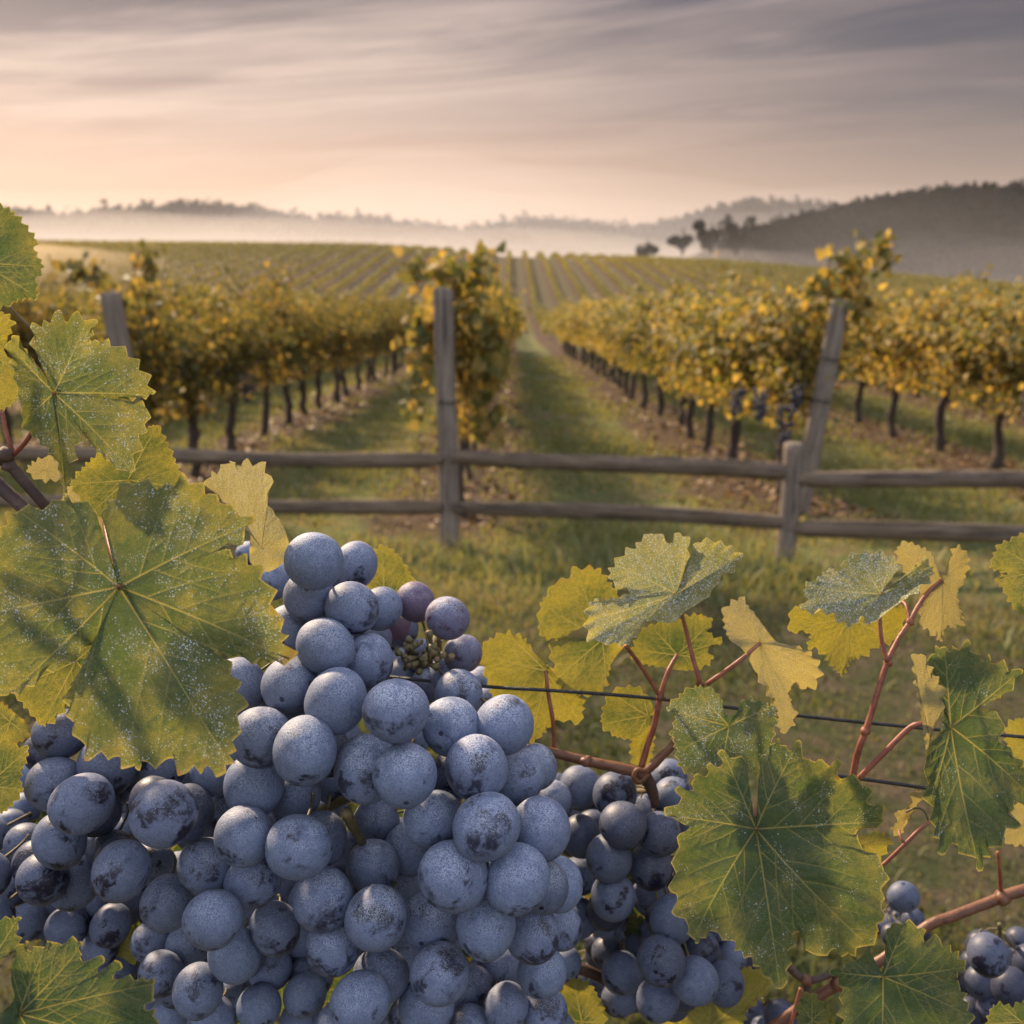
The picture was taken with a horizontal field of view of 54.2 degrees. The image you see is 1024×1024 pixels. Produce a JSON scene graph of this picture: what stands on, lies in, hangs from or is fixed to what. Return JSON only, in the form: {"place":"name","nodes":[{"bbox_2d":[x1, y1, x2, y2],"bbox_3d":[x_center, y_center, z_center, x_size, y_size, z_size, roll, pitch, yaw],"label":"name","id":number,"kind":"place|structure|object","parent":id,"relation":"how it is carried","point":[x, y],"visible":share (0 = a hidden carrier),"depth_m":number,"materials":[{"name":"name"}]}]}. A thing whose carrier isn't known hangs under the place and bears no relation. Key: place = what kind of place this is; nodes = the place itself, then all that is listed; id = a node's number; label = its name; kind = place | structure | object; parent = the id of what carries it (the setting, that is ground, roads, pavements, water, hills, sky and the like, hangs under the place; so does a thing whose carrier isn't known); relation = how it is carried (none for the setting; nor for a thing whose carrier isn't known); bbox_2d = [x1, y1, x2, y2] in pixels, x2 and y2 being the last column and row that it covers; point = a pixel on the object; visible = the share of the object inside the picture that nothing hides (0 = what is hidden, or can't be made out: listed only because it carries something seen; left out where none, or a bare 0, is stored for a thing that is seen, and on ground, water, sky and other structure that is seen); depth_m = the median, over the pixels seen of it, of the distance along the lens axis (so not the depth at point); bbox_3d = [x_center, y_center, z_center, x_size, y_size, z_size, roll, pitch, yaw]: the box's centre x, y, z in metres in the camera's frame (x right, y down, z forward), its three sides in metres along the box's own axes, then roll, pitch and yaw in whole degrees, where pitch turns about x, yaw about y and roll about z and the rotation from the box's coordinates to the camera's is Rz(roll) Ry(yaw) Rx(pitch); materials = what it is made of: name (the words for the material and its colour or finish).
{"place":"outdoors","nodes":[
{"label":"outdoors","id":0,"kind":"place"},
{"bbox_2d":[0,203,44,308],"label":"grape leaf","id":1,"kind":"object","parent":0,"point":[21,265],"visible":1,"depth_m":0.31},
{"bbox_2d":[0,410,49,511],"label":"vine cane","id":2,"kind":"object","parent":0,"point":[13,498],"visible":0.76,"depth_m":0.34,"materials":[{"name":"red plant"}]},
{"bbox_2d":[0,311,17,411],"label":"grape leaf","id":3,"kind":"object","parent":2,"relation":"on","point":[8,390],"visible":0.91,"depth_m":0.34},
{"bbox_2d":[4,310,155,494],"bbox_3d":[-0.144,-0.035,0.314,0.059,0.056,0.026,3,11,13],"label":"grape leaf","id":4,"kind":"object","parent":2,"relation":"attached to","point":[93,390],"visible":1,"depth_m":0.32,"materials":[{"name":"plant"}]},
{"bbox_2d":[70,425,182,517],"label":"grape leaf","id":5,"kind":"object","parent":2,"relation":"attached to","point":[96,480],"visible":0.48,"depth_m":0.34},
{"bbox_2d":[23,209,582,259],"bbox_3d":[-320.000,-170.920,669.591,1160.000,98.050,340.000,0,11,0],"label":"hill","id":6,"kind":"structure","parent":0,"point":[178,231],"depth_m":618.10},
{"bbox_2d":[4,196,613,259],"bbox_3d":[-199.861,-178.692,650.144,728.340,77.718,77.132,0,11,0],"label":"forest","id":7,"kind":"object","parent":6,"relation":"on","point":[250,212],"visible":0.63,"depth_m":635.11,"materials":[{"name":"plant"}]},
{"bbox_2d":[0,246,1023,1023],"bbox_3d":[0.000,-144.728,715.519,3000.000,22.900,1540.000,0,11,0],"label":"ground","id":8,"kind":"structure","parent":0,"point":[534,342],"depth_m":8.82,"materials":[{"name":"plant"}]},
{"bbox_2d":[0,286,64,445],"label":"grapevine","id":9,"kind":"object","parent":8,"relation":"on","point":[21,330],"visible":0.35,"depth_m":12.60,"materials":[{"name":"yellow plant"}]},
{"bbox_2d":[13,279,106,379],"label":"grapevine","id":10,"kind":"object","parent":8,"relation":"on","point":[75,301],"visible":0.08,"depth_m":13.59,"materials":[{"name":"yellow plant"}]},
{"bbox_2d":[99,291,146,427],"bbox_3d":[-3.185,-0.761,8.447,0.185,2.166,0.198,11,22,44],"label":"vineyard post","id":11,"kind":"object","parent":8,"relation":"on","point":[114,317],"visible":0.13,"depth_m":8.16,"materials":[{"name":"grey wood"}]},
{"bbox_2d":[38,262,215,428],"bbox_3d":[-3.445,-1.144,9.237,1.559,2.255,1.581,0,11,-2],"label":"grapevine","id":12,"kind":"object","parent":8,"relation":"on","point":[148,352],"visible":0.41,"depth_m":9.03,"materials":[{"name":"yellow plant"}]},
{"bbox_2d":[46,250,141,341],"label":"vine shoot","id":13,"kind":"object","parent":12,"relation":"attached to","point":[78,269],"visible":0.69,"depth_m":8.12,"materials":[{"name":"yellow plant"}]},
{"bbox_2d":[119,239,170,334],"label":"vine shoot","id":14,"kind":"object","parent":12,"relation":"attached to","point":[145,264],"visible":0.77,"depth_m":8.60,"materials":[{"name":"yellow plant"}]},
{"bbox_2d":[120,259,257,476],"bbox_3d":[-3.412,-1.517,10.975,1.571,2.432,1.450,-7,13,-33],"label":"grapevine","id":15,"kind":"object","parent":8,"relation":"on","point":[193,380],"visible":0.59,"depth_m":10.78,"materials":[{"name":"yellow plant"}]},
{"bbox_2d":[162,263,297,450],"bbox_3d":[-3.505,-1.806,12.310,1.394,2.426,1.568,3,11,13],"label":"grapevine","id":16,"kind":"object","parent":8,"relation":"on","point":[232,370],"visible":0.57,"depth_m":12.21,"materials":[{"name":"yellow plant"}]},
{"bbox_2d":[197,244,313,437],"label":"grapevine","id":17,"kind":"object","parent":8,"relation":"on","point":[266,355],"visible":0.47,"depth_m":13.61,"materials":[{"name":"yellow plant"}]},
{"bbox_2d":[248,266,334,424],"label":"grapevine","id":18,"kind":"object","parent":8,"relation":"on","point":[297,353],"visible":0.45,"depth_m":15.42,"materials":[{"name":"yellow plant"}]},
{"bbox_2d":[278,288,345,414],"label":"grapevine","id":19,"kind":"object","parent":8,"relation":"on","point":[326,329],"visible":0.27,"depth_m":16.79,"materials":[{"name":"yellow plant"}]},
{"bbox_2d":[284,275,361,409],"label":"grapevine","id":20,"kind":"object","parent":8,"relation":"on","point":[326,347],"visible":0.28,"depth_m":18.47,"materials":[{"name":"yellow plant"}]},
{"bbox_2d":[304,281,374,401],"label":"grapevine","id":21,"kind":"object","parent":8,"relation":"on","point":[340,340],"visible":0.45,"depth_m":19.70,"materials":[{"name":"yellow plant"}]},
{"bbox_2d":[329,294,385,395],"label":"grapevine","id":22,"kind":"object","parent":8,"relation":"on","point":[356,342],"visible":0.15,"depth_m":21.51,"materials":[{"name":"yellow plant"}]},
{"bbox_2d":[327,285,394,389],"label":"grapevine","id":23,"kind":"object","parent":8,"relation":"on","point":[376,316],"visible":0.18,"depth_m":22.98,"materials":[{"name":"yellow plant"}]},
{"bbox_2d":[343,284,397,383],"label":"grapevine","id":24,"kind":"object","parent":8,"relation":"on","point":[385,308],"visible":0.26,"depth_m":24.51,"materials":[{"name":"yellow plant"}]},
{"bbox_2d":[434,287,459,549],"bbox_3d":[-0.491,-0.575,7.643,0.181,2.238,0.170,-6,12,-26],"label":"vineyard post","id":25,"kind":"object","parent":8,"relation":"on","point":[447,431],"visible":0.9,"depth_m":7.56,"materials":[{"name":"grey wood"}]},
{"bbox_2d":[407,247,504,516],"bbox_3d":[-0.468,-0.998,8.343,0.828,2.398,2.491,-1,11,-4],"label":"grapevine","id":26,"kind":"object","parent":8,"relation":"on","point":[463,370],"visible":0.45,"depth_m":8.04,"materials":[{"name":"yellow plant"}]},
{"bbox_2d":[391,312,461,430],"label":"vine shoot","id":27,"kind":"object","parent":26,"relation":"attached to","point":[419,330],"visible":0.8,"depth_m":7.77,"materials":[{"name":"yellow plant"}]},
{"bbox_2d":[391,246,469,340],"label":"vine shoot","id":28,"kind":"object","parent":26,"relation":"attached to","point":[441,274],"visible":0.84,"depth_m":7.58,"materials":[{"name":"yellow plant"}]},
{"bbox_2d":[448,239,505,362],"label":"vine shoot","id":29,"kind":"object","parent":26,"relation":"attached to","point":[482,268],"visible":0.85,"depth_m":7.75,"materials":[{"name":"yellow plant"}]},
{"bbox_2d":[458,298,516,449],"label":"vine shoot","id":30,"kind":"object","parent":26,"relation":"attached to","point":[495,364],"visible":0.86,"depth_m":7.86,"materials":[{"name":"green plant"}]},
{"bbox_2d":[0,353,1023,528],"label":"fallen leaves","id":31,"kind":"object","parent":8,"relation":"on","point":[703,482],"visible":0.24,"depth_m":12.92,"materials":[{"name":"brown plant"}]},
{"bbox_2d":[34,239,1023,343],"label":"vine rows","id":32,"kind":"object","parent":8,"relation":"on","point":[541,315],"visible":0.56,"depth_m":152.43,"materials":[{"name":"plant"}]},
{"bbox_2d":[589,298,658,400],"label":"grapevine","id":33,"kind":"object","parent":8,"relation":"on","point":[617,360],"visible":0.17,"depth_m":20.10,"materials":[{"name":"yellow plant"}]},
{"bbox_2d":[597,289,679,407],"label":"grapevine","id":34,"kind":"object","parent":8,"relation":"on","point":[644,397],"visible":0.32,"depth_m":18.37,"materials":[{"name":"yellow plant"}]},
{"bbox_2d":[618,269,694,415],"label":"grapevine","id":35,"kind":"object","parent":8,"relation":"on","point":[635,324],"visible":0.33,"depth_m":16.94,"materials":[{"name":"yellow plant"}]},
{"bbox_2d":[627,281,729,424],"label":"grapevine","id":36,"kind":"object","parent":8,"relation":"on","point":[682,412],"visible":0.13,"depth_m":15.51,"materials":[{"name":"yellow plant"}]},
{"bbox_2d":[632,280,738,438],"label":"grapevine","id":37,"kind":"object","parent":8,"relation":"on","point":[689,415],"visible":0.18,"depth_m":14.00,"materials":[{"name":"yellow plant"}]},
{"bbox_2d":[658,278,757,451],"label":"grapevine","id":38,"kind":"object","parent":8,"relation":"on","point":[708,419],"visible":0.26,"depth_m":12.30,"materials":[{"name":"yellow plant"}]},
{"bbox_2d":[662,268,796,458],"bbox_3d":[2.471,-1.446,10.842,1.543,2.317,2.161,0,11,1],"label":"grapevine","id":39,"kind":"object","parent":8,"relation":"on","point":[721,361],"visible":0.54,"depth_m":10.56,"materials":[{"name":"yellow plant"}]},
{"bbox_2d":[774,442,804,563],"bbox_3d":[1.992,0.058,7.216,0.170,1.132,0.145,10,15,41],"label":"fence post","id":40,"kind":"object","parent":8,"relation":"on","point":[791,490],"visible":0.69,"depth_m":7.13,"materials":[{"name":"grey wood"}]},
{"bbox_2d":[451,500,783,529],"bbox_3d":[0.780,0.008,7.419,2.528,0.144,0.078,3,11,11],"label":"fence rail","id":41,"kind":"object","parent":40,"relation":"attached to","point":[649,513],"visible":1,"depth_m":7.38,"materials":[{"name":"grey wood"}]},
{"bbox_2d":[451,450,786,479],"bbox_3d":[0.780,-0.356,7.345,2.528,0.150,0.069,3,12,11],"label":"fence rail","id":42,"kind":"object","parent":40,"relation":"attached to","point":[705,466],"visible":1,"depth_m":7.31,"materials":[{"name":"grey wood"}]},
{"bbox_2d":[787,520,1023,542],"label":"fence rail","id":43,"kind":"object","parent":40,"relation":"attached to","point":[917,531],"visible":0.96,"depth_m":7.02,"materials":[{"name":"grey wood"}]},
{"bbox_2d":[789,469,1023,487],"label":"fence rail","id":44,"kind":"object","parent":40,"relation":"attached to","point":[935,478],"visible":1,"depth_m":6.94,"materials":[{"name":"grey wood"}]},
{"bbox_2d":[709,251,892,498],"bbox_3d":[2.550,-1.196,9.262,1.447,2.383,2.181,1,11,3],"label":"grapevine","id":45,"kind":"object","parent":8,"relation":"on","point":[772,336],"visible":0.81,"depth_m":8.76,"materials":[{"name":"yellow plant"}]},
{"bbox_2d":[803,266,883,319],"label":"vine shoot","id":46,"kind":"object","parent":45,"relation":"attached to","point":[853,291],"visible":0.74,"depth_m":8.29,"materials":[{"name":"yellow plant"}]},
{"bbox_2d":[785,229,903,352],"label":"vine shoot","id":47,"kind":"object","parent":45,"relation":"attached to","point":[879,256],"visible":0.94,"depth_m":8.25,"materials":[{"name":"yellow plant"}]},
{"bbox_2d":[800,298,848,516],"bbox_3d":[2.588,-0.752,8.527,0.193,2.108,0.187,8,12,3],"label":"vineyard post","id":48,"kind":"object","parent":8,"relation":"on","point":[820,398],"visible":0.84,"depth_m":8.42,"materials":[{"name":"grey wood"}]},
{"bbox_2d":[821,288,929,422],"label":"grapevine","id":49,"kind":"object","parent":8,"relation":"on","point":[851,359],"visible":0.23,"depth_m":15.71,"materials":[{"name":"yellow plant"}]},
{"bbox_2d":[848,280,954,436],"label":"grapevine","id":50,"kind":"object","parent":8,"relation":"on","point":[892,355],"visible":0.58,"depth_m":13.91,"materials":[{"name":"yellow plant"}]},
{"bbox_2d":[837,774,1015,801],"bbox_3d":[0.658,0.181,0.433,1.104,0.160,0.008,0,11,-1],"label":"trellis wire","id":51,"kind":"object","parent":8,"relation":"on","point":[890,782],"visible":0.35,"depth_m":0.41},
{"bbox_2d":[664,738,889,988],"bbox_3d":[0.097,0.127,0.365,0.069,0.088,0.053,-8,14,-36],"label":"grape leaf","id":52,"kind":"object","parent":51,"relation":"attached to","point":[775,871],"visible":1,"depth_m":0.36,"materials":[{"name":"plant"}]},
{"bbox_2d":[850,579,942,775],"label":"vine shoot","id":53,"kind":"object","parent":51,"relation":"attached to","point":[865,731],"visible":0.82,"depth_m":0.41,"materials":[{"name":"red plant"}]},
{"bbox_2d":[799,550,934,662],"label":"grape leaf","id":54,"kind":"object","parent":53,"relation":"attached to","point":[855,589],"visible":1,"depth_m":0.40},
{"bbox_2d":[894,540,970,640],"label":"grape leaf","id":55,"kind":"object","parent":53,"relation":"attached to","point":[940,610],"visible":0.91,"depth_m":0.41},
{"bbox_2d":[857,639,1023,871],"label":"grape leaf","id":56,"kind":"object","parent":51,"relation":"attached to","point":[974,775],"visible":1,"depth_m":0.37,"materials":[{"name":"plant"}]},
{"bbox_2d":[880,264,1014,451],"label":"grapevine","id":57,"kind":"object","parent":8,"relation":"on","point":[936,365],"visible":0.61,"depth_m":12.36,"materials":[{"name":"yellow plant"}]},
{"bbox_2d":[913,273,1023,468],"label":"grapevine","id":58,"kind":"object","parent":8,"relation":"on","point":[1000,378],"visible":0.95,"depth_m":10.92,"materials":[{"name":"yellow plant"}]},
{"bbox_2d":[996,275,1023,421],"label":"grapevine","id":59,"kind":"object","parent":8,"relation":"on","point":[1020,354],"visible":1,"depth_m":10.16,"materials":[{"name":"yellow plant"}]},
{"bbox_3d":[-3.047,-0.115,7.878,0.175,1.140,0.172,1,11,0],"label":"fence post","id":60,"kind":"object","parent":8,"relation":"on","visible":0},
{"bbox_2d":[0,446,95,462],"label":"fence rail","id":61,"kind":"object","parent":60,"relation":"attached to","point":[34,453],"visible":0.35,"depth_m":7.79,"materials":[{"name":"grey wood"}]},
{"bbox_2d":[169,448,442,468],"bbox_3d":[-1.805,-0.412,7.690,2.557,0.143,0.072,1,11,4],"label":"fence rail","id":62,"kind":"object","parent":60,"relation":"attached to","point":[379,460],"visible":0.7,"depth_m":7.65,"materials":[{"name":"grey wood"}]},
{"bbox_2d":[219,499,442,514],"bbox_3d":[-1.805,-0.049,7.755,2.556,0.136,0.070,1,11,4],"label":"fence rail","id":63,"kind":"object","parent":60,"relation":"attached to","point":[380,506],"visible":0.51,"depth_m":7.69,"materials":[{"name":"grey wood"}]},
{"bbox_2d":[0,0,1023,231],"label":"sky","id":64,"kind":"structure","parent":0,"point":[460,113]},
{"bbox_2d":[345,207,805,258],"bbox_3d":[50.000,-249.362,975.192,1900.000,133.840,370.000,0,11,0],"label":"fog","id":65,"kind":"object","parent":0,"point":[593,242],"depth_m":954.43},
{"bbox_2d":[314,184,953,238],"bbox_3d":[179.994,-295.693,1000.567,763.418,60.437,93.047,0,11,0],"label":"distant hills","id":66,"kind":"structure","parent":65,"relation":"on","point":[753,205],"depth_m":986.82,"materials":[{"name":"grey plant"}]},
{"bbox_2d":[388,675,1023,738],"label":"trellis wire","id":67,"kind":"object","parent":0,"point":[669,699],"visible":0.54,"depth_m":0.43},
{"bbox_2d":[0,936,159,1023],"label":"grape leaf","id":68,"kind":"object","parent":67,"relation":"attached to","point":[55,983],"visible":1,"depth_m":0.29,"materials":[{"name":"plant"}]},
{"bbox_2d":[130,532,418,1023],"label":"grape bunch","id":69,"kind":"object","parent":67,"relation":"hanging from","point":[215,937],"visible":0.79,"depth_m":0.36,"materials":[{"name":"food"}]},
{"bbox_2d":[0,709,214,998],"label":"grape bunch","id":70,"kind":"object","parent":69,"relation":"attached to","point":[89,858],"visible":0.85,"depth_m":0.36,"materials":[{"name":"food"}]},
{"bbox_2d":[0,916,21,960],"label":"grape leaf","id":71,"kind":"object","parent":70,"relation":"attached to","point":[10,939],"visible":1,"depth_m":0.30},
{"bbox_2d":[0,738,28,813],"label":"grape leaf","id":72,"kind":"object","parent":70,"relation":"attached to","point":[13,760],"visible":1,"depth_m":0.34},
{"bbox_2d":[0,701,30,743],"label":"grape leaf","id":73,"kind":"object","parent":70,"relation":"on","point":[14,727],"visible":0.94,"depth_m":0.37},
{"bbox_2d":[26,455,59,482],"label":"grape leaf","id":74,"kind":"object","parent":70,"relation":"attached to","point":[45,469],"visible":0.91,"depth_m":0.40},
{"bbox_2d":[11,645,91,726],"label":"grape leaf","id":75,"kind":"object","parent":70,"relation":"on","point":[43,702],"visible":0.38,"depth_m":0.35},
{"bbox_2d":[0,473,297,776],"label":"grape leaf","id":76,"kind":"object","parent":69,"relation":"attached to","point":[165,604],"visible":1,"depth_m":0.30,"materials":[{"name":"plant"}]},
{"bbox_2d":[204,458,288,571],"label":"grape leaf","id":77,"kind":"object","parent":69,"relation":"attached to","point":[244,488],"visible":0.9,"depth_m":0.35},
{"bbox_2d":[366,544,415,616],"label":"grape leaf","id":78,"kind":"object","parent":69,"relation":"attached to","point":[392,572],"visible":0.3,"depth_m":0.44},
{"bbox_2d":[289,581,582,1023],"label":"grape bunch","id":79,"kind":"object","parent":67,"relation":"hanging from","point":[433,882],"visible":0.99,"depth_m":0.35,"materials":[{"name":"food"}]},
{"bbox_2d":[480,629,585,747],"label":"grape leaf","id":80,"kind":"object","parent":79,"relation":"on","point":[509,658],"visible":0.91,"depth_m":0.43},
{"bbox_2d":[537,564,624,697],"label":"grape leaf","id":81,"kind":"object","parent":67,"relation":"attached to","point":[579,660],"visible":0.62,"depth_m":0.43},
{"bbox_2d":[600,685,653,739],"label":"grape leaf","id":82,"kind":"object","parent":67,"relation":"hanging from","point":[624,718],"visible":1,"depth_m":0.44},
{"bbox_2d":[555,758,755,1023],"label":"grape bunch","id":83,"kind":"object","parent":67,"relation":"hanging from","point":[673,964],"visible":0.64,"depth_m":0.43,"materials":[{"name":"food"}]},
{"bbox_2d":[559,977,607,1023],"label":"grape leaf","id":84,"kind":"object","parent":83,"relation":"attached to","point":[583,1002],"visible":0.89,"depth_m":0.47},
{"bbox_2d":[527,644,703,808],"bbox_3d":[0.031,0.090,0.423,0.101,0.079,0.027,0,11,0],"label":"vine cane","id":85,"kind":"object","parent":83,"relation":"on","point":[641,771],"visible":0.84,"depth_m":0.42,"materials":[{"name":"red plant"}]},
{"bbox_2d":[653,966,770,1023],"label":"grape leaf","id":86,"kind":"object","parent":83,"relation":"attached to","point":[756,983],"visible":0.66,"depth_m":0.50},
{"bbox_2d":[743,997,797,1023],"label":"grape bunch","id":87,"kind":"object","parent":83,"relation":"attached to","point":[759,1013],"visible":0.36,"depth_m":0.52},
{"bbox_2d":[795,992,830,1023],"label":"grape leaf","id":88,"kind":"object","parent":83,"relation":"attached to","point":[809,1007],"visible":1,"depth_m":0.42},
{"bbox_2d":[582,532,742,683],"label":"grape leaf","id":89,"kind":"object","parent":67,"relation":"attached to","point":[648,573],"visible":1,"depth_m":0.40,"materials":[{"name":"plant"}]},
{"bbox_2d":[630,613,721,670],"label":"grape leaf","id":90,"kind":"object","parent":67,"relation":"attached to","point":[660,644],"visible":0.92,"depth_m":0.45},
{"bbox_2d":[666,685,778,777],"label":"grape leaf","id":91,"kind":"object","parent":67,"relation":"attached to","point":[704,730],"visible":1,"depth_m":0.38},
{"bbox_2d":[829,919,974,1023],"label":"grape leaf","id":92,"kind":"object","parent":67,"relation":"attached to","point":[910,983],"visible":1,"depth_m":0.36,"materials":[{"name":"plant"}]},
{"bbox_2d":[985,1000,1023,1023],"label":"grape leaf","id":93,"kind":"object","parent":67,"relation":"attached to","point":[1000,1013],"visible":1,"depth_m":0.39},
{"bbox_2d":[705,596,823,733],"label":"grape leaf","id":94,"kind":"object","parent":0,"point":[780,669],"visible":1,"depth_m":0.40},
{"bbox_2d":[787,604,906,676],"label":"grape leaf","id":95,"kind":"object","parent":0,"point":[839,646],"visible":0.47,"depth_m":0.42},
{"bbox_2d":[739,196,1023,281],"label":"hill","id":96,"kind":"structure","parent":0,"point":[996,275],"depth_m":377.64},
{"bbox_2d":[717,214,756,254],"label":"tree","id":97,"kind":"object","parent":96,"relation":"on","point":[737,240],"visible":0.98,"depth_m":347.29,"materials":[{"name":"grey plant"}]},
{"bbox_2d":[686,177,1023,282],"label":"forest","id":98,"kind":"object","parent":96,"relation":"on","point":[918,202],"visible":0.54,"depth_m":386.98,"materials":[{"name":"grey plant"}]},
{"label":"vine shoot","id":99,"kind":"object","parent":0,"visible":0},
{"bbox_2d":[767,851,1023,1023],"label":"vine cane","id":100,"kind":"object","parent":99,"relation":"attached to","point":[1000,896],"visible":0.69,"depth_m":0.45,"materials":[{"name":"red plant"}]},
{"bbox_2d":[877,881,930,943],"bbox_3d":[0.247,0.251,0.631,0.033,0.181,0.273,5,12,22],"label":"grape bunch","id":101,"kind":"object","parent":100,"relation":"hanging from","point":[903,899],"visible":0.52,"depth_m":0.50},
{"bbox_2d":[957,922,1023,1023],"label":"grape bunch","id":102,"kind":"object","parent":100,"relation":"hanging from","point":[990,975],"visible":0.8,"depth_m":0.51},
{"bbox_2d":[989,532,1023,617],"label":"grape leaf","id":103,"kind":"object","parent":99,"relation":"attached to","point":[1008,558],"visible":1,"depth_m":0.40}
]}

